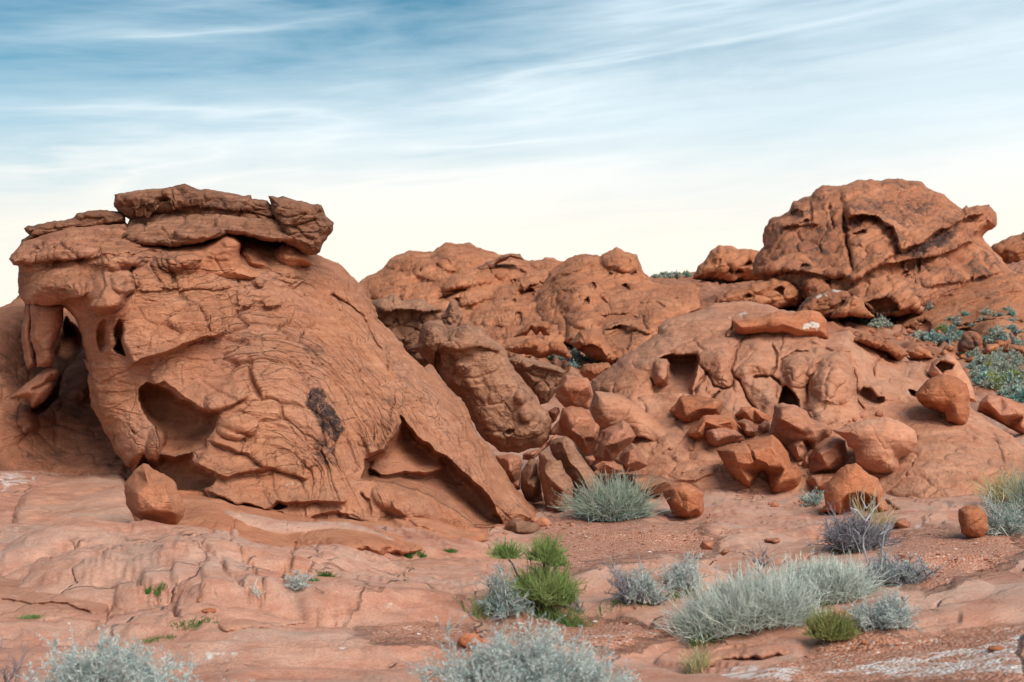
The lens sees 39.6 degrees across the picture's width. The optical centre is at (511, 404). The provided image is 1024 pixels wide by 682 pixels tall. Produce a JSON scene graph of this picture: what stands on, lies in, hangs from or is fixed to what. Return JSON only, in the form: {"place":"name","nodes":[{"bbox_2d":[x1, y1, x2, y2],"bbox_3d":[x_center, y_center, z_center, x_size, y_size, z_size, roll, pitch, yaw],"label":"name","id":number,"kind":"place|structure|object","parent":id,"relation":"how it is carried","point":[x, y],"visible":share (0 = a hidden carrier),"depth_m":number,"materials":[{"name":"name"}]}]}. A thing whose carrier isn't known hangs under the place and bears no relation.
{"place":"outdoors","nodes":[
{"label":"outdoors","id":0,"kind":"place"},
{"bbox_2d":[166,615,217,630],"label":"grass","id":1,"kind":"structure","parent":0,"point":[199,623],"depth_m":9.58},
{"bbox_2d":[451,591,501,621],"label":"grass","id":2,"kind":"structure","parent":0,"point":[478,613],"depth_m":10.23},
{"bbox_2d":[496,454,521,483],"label":"boulder","id":3,"kind":"object","parent":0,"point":[511,464],"visible":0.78,"depth_m":21.49,"materials":[{"name":"stone"}]},
{"bbox_2d":[0,260,1023,681],"bbox_3d":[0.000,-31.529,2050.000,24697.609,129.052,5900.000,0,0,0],"label":"ground","id":4,"kind":"structure","parent":0,"point":[340,614],"depth_m":10.50,"materials":[{"name":"stone"}]},
{"bbox_2d":[0,634,46,681],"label":"dead shrub","id":5,"kind":"object","parent":4,"relation":"on","point":[5,679],"visible":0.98,"depth_m":7.47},
{"bbox_2d":[0,295,131,475],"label":"weathered rock","id":6,"kind":"object","parent":4,"relation":"on","point":[59,429],"visible":0.39,"depth_m":20.98,"materials":[{"name":"stone"}]},
{"bbox_2d":[0,473,134,620],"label":"rock slab","id":7,"kind":"object","parent":4,"relation":"on","point":[94,497],"visible":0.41,"depth_m":15.36,"materials":[{"name":"stone"}]},
{"bbox_2d":[15,622,210,681],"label":"sagebrush","id":8,"kind":"object","parent":4,"relation":"on","point":[112,664],"visible":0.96,"depth_m":7.52,"materials":[{"name":"grey plant"}]},
{"bbox_2d":[139,582,165,599],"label":"grass tuft","id":9,"kind":"object","parent":4,"relation":"on","point":[148,591],"visible":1,"depth_m":10.53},
{"bbox_2d":[149,669,201,681],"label":"sagebrush","id":10,"kind":"object","parent":4,"relation":"on","point":[154,679],"visible":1,"depth_m":7.46,"materials":[{"name":"grey plant"}]},
{"bbox_2d":[9,184,535,527],"bbox_3d":[-3.608,-0.413,19.744,8.067,5.823,7.378,0,0,0],"label":"sandstone outcrop","id":11,"kind":"object","parent":4,"relation":"on","point":[244,350],"visible":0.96,"depth_m":18.71,"materials":[{"name":"stone"}]},
{"bbox_2d":[283,568,314,590],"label":"sagebrush","id":12,"kind":"object","parent":4,"relation":"on","point":[295,583],"visible":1,"depth_m":10.24,"materials":[{"name":"grey plant"}]},
{"bbox_2d":[133,488,488,602],"bbox_3d":[-2.798,1.776,17.336,5.035,1.503,14.518,0,0,0],"label":"rock slab","id":13,"kind":"object","parent":4,"relation":"on","point":[202,509],"visible":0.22,"depth_m":15.21,"materials":[{"name":"stone"}]},
{"bbox_2d":[124,463,184,524],"bbox_3d":[-3.489,0.901,14.018,0.569,0.631,1.226,0,0,-23],"label":"boulder","id":14,"kind":"object","parent":13,"relation":"on","point":[151,494],"visible":0.97,"depth_m":13.71,"materials":[{"name":"stone"}]},
{"bbox_2d":[217,557,487,631],"bbox_3d":[-1.461,1.763,12.765,2.519,0.601,6.879,0,0,0],"label":"rock slab","id":15,"kind":"object","parent":4,"relation":"on","point":[229,624],"visible":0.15,"depth_m":13.52,"materials":[{"name":"stone"}]},
{"bbox_2d":[371,293,462,366],"bbox_3d":[-1.780,-1.329,26.141,1.825,1.444,3.216,0,0,0],"label":"jagged rock","id":16,"kind":"object","parent":4,"relation":"on","point":[403,321],"visible":0.59,"depth_m":25.00,"materials":[{"name":"brown stone"}]},
{"bbox_2d":[359,242,566,357],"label":"sandstone hill","id":17,"kind":"structure","parent":4,"relation":"on","point":[498,302],"depth_m":111.62,"materials":[{"name":"stone"}]},
{"bbox_2d":[477,253,523,269],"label":"caprock slab","id":18,"kind":"structure","parent":17,"relation":"on","point":[492,264],"depth_m":117.60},
{"bbox_2d":[514,321,550,336],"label":"rock","id":19,"kind":"object","parent":17,"relation":"on","point":[537,327],"visible":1,"depth_m":76.68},
{"bbox_2d":[457,633,481,647],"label":"stone","id":20,"kind":"object","parent":4,"relation":"on","point":[463,640],"visible":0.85,"depth_m":9.21,"materials":[{"name":"orange stone"}]},
{"bbox_2d":[408,320,551,452],"bbox_3d":[-0.531,-0.304,23.449,2.377,2.200,3.064,0,0,0],"label":"leaning rock","id":21,"kind":"object","parent":4,"relation":"on","point":[481,378],"visible":1,"depth_m":22.43,"materials":[{"name":"brown stone"}]},
{"bbox_2d":[508,354,565,404],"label":"rock","id":22,"kind":"object","parent":21,"relation":"on","point":[543,381],"visible":0.95,"depth_m":24.24,"materials":[{"name":"brown stone"}]},
{"bbox_2d":[548,407,559,422],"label":"boulder","id":23,"kind":"object","parent":21,"relation":"on","point":[554,412],"visible":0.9,"depth_m":23.55,"materials":[{"name":"stone"}]},
{"bbox_2d":[472,559,535,621],"bbox_3d":[-0.057,1.335,10.243,0.454,0.469,0.508,0,0,-26],"label":"sagebrush","id":24,"kind":"object","parent":4,"relation":"on","point":[503,608],"visible":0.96,"depth_m":10.21,"materials":[{"name":"grey plant"}]},
{"bbox_2d":[504,518,540,533],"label":"boulder","id":25,"kind":"object","parent":4,"relation":"on","point":[515,525],"visible":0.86,"depth_m":18.63,"materials":[{"name":"brown stone"}]},
{"bbox_2d":[406,602,644,681],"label":"sagebrush","id":26,"kind":"object","parent":4,"relation":"on","point":[537,662],"visible":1,"depth_m":7.28,"materials":[{"name":"grey plant"}]},
{"bbox_2d":[523,449,538,459],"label":"boulder","id":27,"kind":"object","parent":4,"relation":"on","point":[528,455],"visible":0.83,"depth_m":21.93,"materials":[{"name":"stone"}]},
{"bbox_2d":[532,434,557,457],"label":"boulder","id":28,"kind":"object","parent":27,"relation":"on","point":[544,446],"visible":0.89,"depth_m":21.82,"materials":[{"name":"stone"}]},
{"bbox_2d":[521,459,542,502],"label":"boulder","id":29,"kind":"object","parent":4,"relation":"on","point":[531,489],"visible":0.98,"depth_m":20.94,"materials":[{"name":"brown stone"}]},
{"bbox_2d":[484,530,592,610],"bbox_3d":[0.188,1.202,10.388,0.769,0.589,0.680,0,0,17],"label":"ephedra","id":30,"kind":"object","parent":4,"relation":"on","point":[545,583],"visible":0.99,"depth_m":10.31,"materials":[{"name":"green plant"}]},
{"bbox_2d":[505,337,571,359],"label":"rock","id":31,"kind":"object","parent":4,"relation":"on","point":[538,347],"visible":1,"depth_m":62.35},
{"bbox_2d":[484,579,596,626],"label":"grass","id":32,"kind":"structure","parent":4,"relation":"on","point":[552,610],"depth_m":10.37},
{"bbox_2d":[537,517,550,526],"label":"stone","id":33,"kind":"object","parent":4,"relation":"on","point":[542,521],"visible":0.84,"depth_m":18.95,"materials":[{"name":"stone"}]},
{"bbox_2d":[538,451,573,511],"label":"boulder","id":34,"kind":"object","parent":4,"relation":"on","point":[553,475],"visible":0.82,"depth_m":20.39,"materials":[{"name":"brown stone"}]},
{"bbox_2d":[550,406,599,455],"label":"boulder","id":35,"kind":"object","parent":4,"relation":"on","point":[579,427],"visible":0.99,"depth_m":22.66,"materials":[{"name":"stone"}]},
{"bbox_2d":[555,374,592,408],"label":"boulder","id":36,"kind":"object","parent":35,"relation":"on","point":[574,391],"visible":0.98,"depth_m":23.26,"materials":[{"name":"stone"}]},
{"bbox_2d":[549,436,601,499],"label":"boulder","id":37,"kind":"object","parent":4,"relation":"on","point":[564,450],"visible":0.65,"depth_m":21.04,"materials":[{"name":"brown stone"}]},
{"bbox_2d":[570,328,616,364],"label":"rock","id":38,"kind":"object","parent":4,"relation":"on","point":[592,344],"visible":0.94,"depth_m":66.81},
{"bbox_2d":[579,362,610,380],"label":"rock knoll","id":39,"kind":"structure","parent":4,"relation":"on","point":[590,372],"depth_m":46.39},
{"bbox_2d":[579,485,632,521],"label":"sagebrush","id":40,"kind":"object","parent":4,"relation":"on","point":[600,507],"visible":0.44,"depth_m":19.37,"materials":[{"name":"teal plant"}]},
{"bbox_2d":[594,461,624,472],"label":"boulder","id":41,"kind":"object","parent":4,"relation":"on","point":[603,466],"visible":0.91,"depth_m":21.31,"materials":[{"name":"stone"}]},
{"bbox_2d":[549,462,674,523],"bbox_3d":[1.467,1.190,19.644,1.835,0.827,1.365,0,0,-27],"label":"brittle shrub","id":42,"kind":"object","parent":4,"relation":"on","point":[633,505],"visible":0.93,"depth_m":19.48,"materials":[{"name":"green plant"}]},
{"bbox_2d":[591,419,635,461],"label":"boulder","id":43,"kind":"object","parent":4,"relation":"on","point":[612,442],"visible":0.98,"depth_m":22.27,"materials":[{"name":"stone"}]},
{"bbox_2d":[536,247,699,362],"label":"sandstone hill","id":44,"kind":"structure","parent":4,"relation":"on","point":[619,301],"depth_m":91.20,"materials":[{"name":"stone"}]},
{"bbox_2d":[598,549,649,607],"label":"dead shrub","id":45,"kind":"object","parent":4,"relation":"on","point":[621,587],"visible":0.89,"depth_m":10.58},
{"bbox_2d":[591,391,665,441],"bbox_3d":[2.232,0.409,25.186,1.689,1.312,1.752,0,0,0],"label":"arched rock","id":46,"kind":"object","parent":4,"relation":"on","point":[608,409],"visible":0.69,"depth_m":24.45,"materials":[{"name":"brown stone"}]},
{"bbox_2d":[596,473,672,496],"bbox_3d":[1.924,1.264,21.899,1.236,0.395,0.982,0,0,0],"label":"slab","id":47,"kind":"object","parent":4,"relation":"on","point":[662,483],"depth_m":21.81,"materials":[{"name":"brown stone"}]},
{"bbox_2d":[607,556,674,605],"bbox_3d":[0.968,1.318,10.668,0.555,0.399,0.467,0,0,0],"label":"sagebrush","id":48,"kind":"object","parent":4,"relation":"on","point":[647,585],"visible":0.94,"depth_m":10.61,"materials":[{"name":"grey plant"}]},
{"bbox_2d":[598,587,705,615],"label":"grass","id":49,"kind":"structure","parent":4,"relation":"on","point":[675,596],"depth_m":10.64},
{"bbox_2d":[662,482,703,517],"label":"boulder","id":50,"kind":"object","parent":4,"relation":"on","point":[685,500],"visible":0.95,"depth_m":19.66,"materials":[{"name":"orange stone"}]},
{"bbox_2d":[658,548,709,592],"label":"sagebrush","id":51,"kind":"object","parent":4,"relation":"on","point":[688,573],"visible":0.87,"depth_m":10.94,"materials":[{"name":"grey plant"}]},
{"bbox_2d":[677,639,725,673],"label":"grass tuft","id":52,"kind":"object","parent":4,"relation":"on","point":[701,664],"visible":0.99,"depth_m":8.75,"materials":[{"name":"yellow plant"}]},
{"bbox_2d":[699,540,713,549],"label":"boulder","id":53,"kind":"object","parent":4,"relation":"on","point":[706,544],"visible":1,"depth_m":15.24,"materials":[{"name":"stone"}]},
{"bbox_2d":[688,626,747,650],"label":"grass","id":54,"kind":"structure","parent":4,"relation":"on","point":[693,643],"depth_m":9.57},
{"bbox_2d":[693,245,760,282],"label":"rock dome","id":55,"kind":"object","parent":4,"relation":"on","point":[729,264],"visible":0.81,"depth_m":151.19,"materials":[{"name":"stone"}]},
{"bbox_2d":[687,642,789,667],"bbox_3d":[1.746,1.732,10.320,0.930,0.347,3.339,0,0,12],"label":"rock slab","id":56,"kind":"object","parent":4,"relation":"on","point":[750,650],"visible":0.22,"depth_m":9.14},
{"bbox_2d":[653,553,860,646],"bbox_3d":[1.667,1.323,9.803,1.493,0.676,1.070,0,0,0],"label":"brittle shrub","id":57,"kind":"object","parent":4,"relation":"on","point":[755,604],"visible":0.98,"depth_m":9.60,"materials":[{"name":"plant"}]},
{"bbox_2d":[714,277,802,309],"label":"rock bank","id":58,"kind":"object","parent":4,"relation":"on","point":[782,294],"visible":0.79,"depth_m":96.18,"materials":[{"name":"stone"}]},
{"bbox_2d":[717,435,800,493],"bbox_3d":[3.994,0.993,22.733,1.370,1.035,1.451,0,0,0],"label":"arched boulder","id":59,"kind":"object","parent":4,"relation":"on","point":[747,462],"visible":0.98,"depth_m":22.37,"materials":[{"name":"orange stone"}]},
{"bbox_2d":[747,542,772,565],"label":"dead shrub","id":60,"kind":"object","parent":4,"relation":"on","point":[762,560],"visible":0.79,"depth_m":13.98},
{"bbox_2d":[584,300,1023,498],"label":"sandstone dome","id":61,"kind":"structure","parent":4,"relation":"on","point":[836,380],"depth_m":25.45,"materials":[{"name":"stone"}]},
{"bbox_2d":[614,443,648,471],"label":"boulder","id":62,"kind":"object","parent":61,"relation":"on","point":[630,457],"visible":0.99,"depth_m":21.47,"materials":[{"name":"stone"}]},
{"bbox_2d":[670,395,722,422],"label":"boulder","id":63,"kind":"object","parent":61,"relation":"on","point":[689,408],"visible":0.89,"depth_m":24.58,"materials":[{"name":"orange stone"}]},
{"bbox_2d":[686,414,744,439],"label":"boulder","id":64,"kind":"object","parent":61,"relation":"on","point":[696,431],"visible":0.73,"depth_m":23.90,"materials":[{"name":"orange stone"}]},
{"bbox_2d":[705,428,745,445],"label":"boulder","id":65,"kind":"object","parent":61,"relation":"on","point":[718,436],"visible":0.92,"depth_m":23.68,"materials":[{"name":"stone"}]},
{"bbox_2d":[737,419,757,436],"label":"boulder","id":66,"kind":"object","parent":61,"relation":"on","point":[749,428],"visible":0.98,"depth_m":24.09,"materials":[{"name":"stone"}]},
{"bbox_2d":[735,407,771,422],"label":"boulder","id":67,"kind":"object","parent":61,"relation":"on","point":[753,414],"visible":0.91,"depth_m":24.66,"materials":[{"name":"orange stone"}]},
{"bbox_2d":[758,420,769,433],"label":"boulder","id":68,"kind":"object","parent":61,"relation":"on","point":[764,426],"visible":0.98,"depth_m":24.26,"materials":[{"name":"stone"}]},
{"bbox_2d":[732,310,828,338],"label":"log boulder","id":69,"kind":"object","parent":61,"relation":"on","point":[806,323],"visible":0.99,"depth_m":26.96,"materials":[{"name":"orange stone"}]},
{"bbox_2d":[787,440,806,461],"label":"boulder","id":70,"kind":"object","parent":61,"relation":"on","point":[798,450],"visible":0.91,"depth_m":23.39,"materials":[{"name":"stone"}]},
{"bbox_2d":[770,403,831,448],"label":"boulder","id":71,"kind":"object","parent":61,"relation":"on","point":[790,423],"visible":0.91,"depth_m":23.39,"materials":[{"name":"stone"}]},
{"bbox_2d":[808,436,846,472],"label":"boulder","id":72,"kind":"object","parent":61,"relation":"on","point":[828,455],"visible":0.91,"depth_m":23.02,"materials":[{"name":"stone"}]},
{"bbox_2d":[853,333,884,349],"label":"boulder","id":73,"kind":"object","parent":61,"relation":"on","point":[875,342],"visible":0.86,"depth_m":27.62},
{"bbox_2d":[833,417,916,473],"bbox_3d":[5.848,0.668,22.849,1.417,0.953,1.505,0,0,0],"label":"humped boulder","id":74,"kind":"object","parent":61,"relation":"on","point":[882,445],"visible":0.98,"depth_m":22.27,"materials":[{"name":"orange stone"}]},
{"bbox_2d":[878,339,908,360],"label":"boulder","id":75,"kind":"object","parent":61,"relation":"on","point":[894,351],"visible":0.88,"depth_m":27.98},
{"bbox_2d":[915,374,969,424],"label":"perched boulder","id":76,"kind":"object","parent":61,"relation":"on","point":[948,396],"visible":0.99,"depth_m":24.35,"materials":[{"name":"orange stone"}]},
{"bbox_2d":[928,354,976,401],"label":"rock","id":77,"kind":"object","parent":61,"relation":"on","point":[946,364],"visible":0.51,"depth_m":27.83,"materials":[{"name":"orange stone"}]},
{"bbox_2d":[799,487,824,506],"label":"sagebrush","id":78,"kind":"object","parent":4,"relation":"on","point":[816,500],"visible":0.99,"depth_m":21.09,"materials":[{"name":"teal plant"}]},
{"bbox_2d":[806,473,835,489],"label":"boulder","id":79,"kind":"object","parent":4,"relation":"on","point":[820,481],"visible":0.64,"depth_m":22.65,"materials":[{"name":"stone"}]},
{"bbox_2d":[797,289,849,319],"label":"rock bank","id":80,"kind":"object","parent":4,"relation":"on","point":[827,303],"visible":0.67,"depth_m":86.11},
{"bbox_2d":[755,543,900,604],"bbox_3d":[2.207,1.196,10.179,1.056,0.484,0.925,0,0,-38],"label":"brittle shrub","id":81,"kind":"object","parent":4,"relation":"on","point":[848,584],"visible":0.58,"depth_m":10.05,"materials":[{"name":"plant"}]},
{"bbox_2d":[797,596,862,644],"bbox_3d":[2.062,1.388,9.206,0.442,0.325,0.346,0,0,0],"label":"ephedra","id":82,"kind":"object","parent":4,"relation":"on","point":[822,627],"visible":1,"depth_m":9.16,"materials":[{"name":"green plant"}]},
{"bbox_2d":[829,295,874,318],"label":"rock","id":83,"kind":"object","parent":4,"relation":"on","point":[853,305],"visible":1,"depth_m":84.16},
{"bbox_2d":[799,500,905,553],"bbox_3d":[3.682,1.343,15.407,1.002,0.589,1.031,0,0,-22],"label":"purple shrub","id":84,"kind":"object","parent":4,"relation":"on","point":[848,537],"visible":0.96,"depth_m":15.28,"materials":[{"name":"plant"}]},
{"bbox_2d":[819,463,889,513],"bbox_3d":[4.826,1.183,19.977,1.151,0.737,0.878,0,0,-40],"label":"hollowed boulder","id":85,"kind":"object","parent":4,"relation":"on","point":[844,480],"visible":0.82,"depth_m":19.66,"materials":[{"name":"orange stone"}]},
{"bbox_2d":[832,482,902,532],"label":"dry stalks","id":86,"kind":"object","parent":4,"relation":"on","point":[874,515],"visible":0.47,"depth_m":16.93,"materials":[{"name":"yellow plant"}]},
{"bbox_2d":[837,587,924,631],"bbox_3d":[2.393,1.348,9.319,0.536,0.327,0.535,0,0,0],"label":"sagebrush","id":87,"kind":"object","parent":4,"relation":"on","point":[889,613],"visible":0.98,"depth_m":9.24,"materials":[{"name":"grey plant"}]},
{"bbox_2d":[852,490,911,568],"bbox_3d":[2.784,1.004,10.674,0.479,0.730,0.221,0,0,-22],"label":"bare sapling","id":88,"kind":"object","parent":4,"relation":"on","point":[888,528],"visible":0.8,"depth_m":10.65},
{"bbox_2d":[752,178,1015,317],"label":"sandstone butte","id":89,"kind":"object","parent":4,"relation":"on","point":[896,248],"visible":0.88,"depth_m":99.03,"materials":[{"name":"stone"}]},
{"bbox_2d":[891,518,910,528],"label":"boulder","id":90,"kind":"object","parent":4,"relation":"on","point":[902,523],"visible":0.73,"depth_m":17.31,"materials":[{"name":"stone"}]},
{"bbox_2d":[859,543,944,587],"bbox_3d":[2.774,1.197,10.465,0.659,0.395,0.723,0,0,0],"label":"sagebrush","id":91,"kind":"object","parent":4,"relation":"on","point":[905,575],"visible":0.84,"depth_m":10.35,"materials":[{"name":"grey plant"}]},
{"bbox_2d":[886,499,947,510],"bbox_3d":[5.825,1.516,20.261,0.865,0.264,3.546,0,0,11],"label":"rock slab","id":92,"kind":"object","parent":4,"relation":"on","point":[908,505],"visible":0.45,"depth_m":19.60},
{"bbox_2d":[906,345,933,358],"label":"boulder","id":93,"kind":"object","parent":4,"relation":"on","point":[917,352],"visible":0.99,"depth_m":67.03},
{"bbox_2d":[923,329,940,340],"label":"distant shrub","id":94,"kind":"object","parent":4,"relation":"on","point":[934,336],"visible":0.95,"depth_m":80.45,"materials":[{"name":"blue plant"}]},
{"bbox_2d":[896,272,1023,347],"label":"rock slope","id":95,"kind":"structure","parent":4,"relation":"on","point":[998,293],"depth_m":89.24,"materials":[{"name":"stone"}]},
{"bbox_2d":[957,331,982,352],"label":"boulder","id":96,"kind":"object","parent":4,"relation":"on","point":[969,341],"visible":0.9,"depth_m":70.47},
{"bbox_2d":[958,505,988,537],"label":"boulder","id":97,"kind":"object","parent":4,"relation":"on","point":[972,521],"visible":0.99,"depth_m":15.78,"materials":[{"name":"orange stone"}]},
{"bbox_2d":[978,377,1000,387],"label":"distant shrub","id":98,"kind":"object","parent":4,"relation":"on","point":[988,384],"visible":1,"depth_m":51.44,"materials":[{"name":"grey plant"}]},
{"bbox_2d":[983,343,998,354],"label":"boulder","id":99,"kind":"object","parent":4,"relation":"on","point":[990,347],"visible":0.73,"depth_m":74.20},
{"bbox_2d":[967,466,1023,508],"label":"grass tuft","id":100,"kind":"object","parent":4,"relation":"on","point":[998,492],"visible":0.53,"depth_m":19.70,"materials":[{"name":"yellow plant"}]},
{"bbox_2d":[987,372,1004,389],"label":"distant shrub","id":101,"kind":"object","parent":4,"relation":"on","point":[998,379],"visible":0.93,"depth_m":51.58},
{"bbox_2d":[977,394,1023,433],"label":"boulder","id":102,"kind":"object","parent":4,"relation":"on","point":[1007,412],"visible":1,"depth_m":28.51,"materials":[{"name":"stone"}]},
{"bbox_2d":[988,360,1013,370],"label":"distant shrub","id":103,"kind":"object","parent":4,"relation":"on","point":[1003,365],"visible":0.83,"depth_m":59.33,"materials":[{"name":"grey plant"}]},
{"bbox_2d":[979,484,1023,537],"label":"sagebrush","id":104,"kind":"object","parent":4,"relation":"on","point":[1001,523],"visible":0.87,"depth_m":16.18,"materials":[{"name":"grey plant"}]},
{"bbox_2d":[991,232,1023,263],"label":"distant ridge","id":105,"kind":"structure","parent":4,"relation":"on","point":[1009,250],"depth_m":261.02,"materials":[{"name":"stone"}]},
{"bbox_2d":[991,455,1023,523],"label":"brittle shrub","id":106,"kind":"object","parent":4,"relation":"on","point":[1018,496],"visible":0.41,"depth_m":17.76,"materials":[{"name":"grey plant"}]},
{"bbox_2d":[1002,343,1023,356],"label":"boulder","id":107,"kind":"object","parent":4,"relation":"on","point":[1017,348],"visible":0.73,"depth_m":74.66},
{"bbox_2d":[1004,378,1023,396],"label":"distant shrub","id":108,"kind":"object","parent":4,"relation":"on","point":[1016,387],"visible":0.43,"depth_m":43.51,"materials":[{"name":"grey plant"}]},
{"bbox_2d":[1005,387,1023,402],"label":"distant shrub","id":109,"kind":"object","parent":4,"relation":"on","point":[1019,395],"visible":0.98,"depth_m":40.46,"materials":[{"name":"teal plant"}]},
{"bbox_2d":[0,0,1023,306],"label":"sky","id":110,"kind":"structure","parent":0,"point":[666,133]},
{"bbox_2d":[365,521,1022,681],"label":"gravel","id":111,"kind":"structure","parent":0,"point":[900,554],"depth_m":9.72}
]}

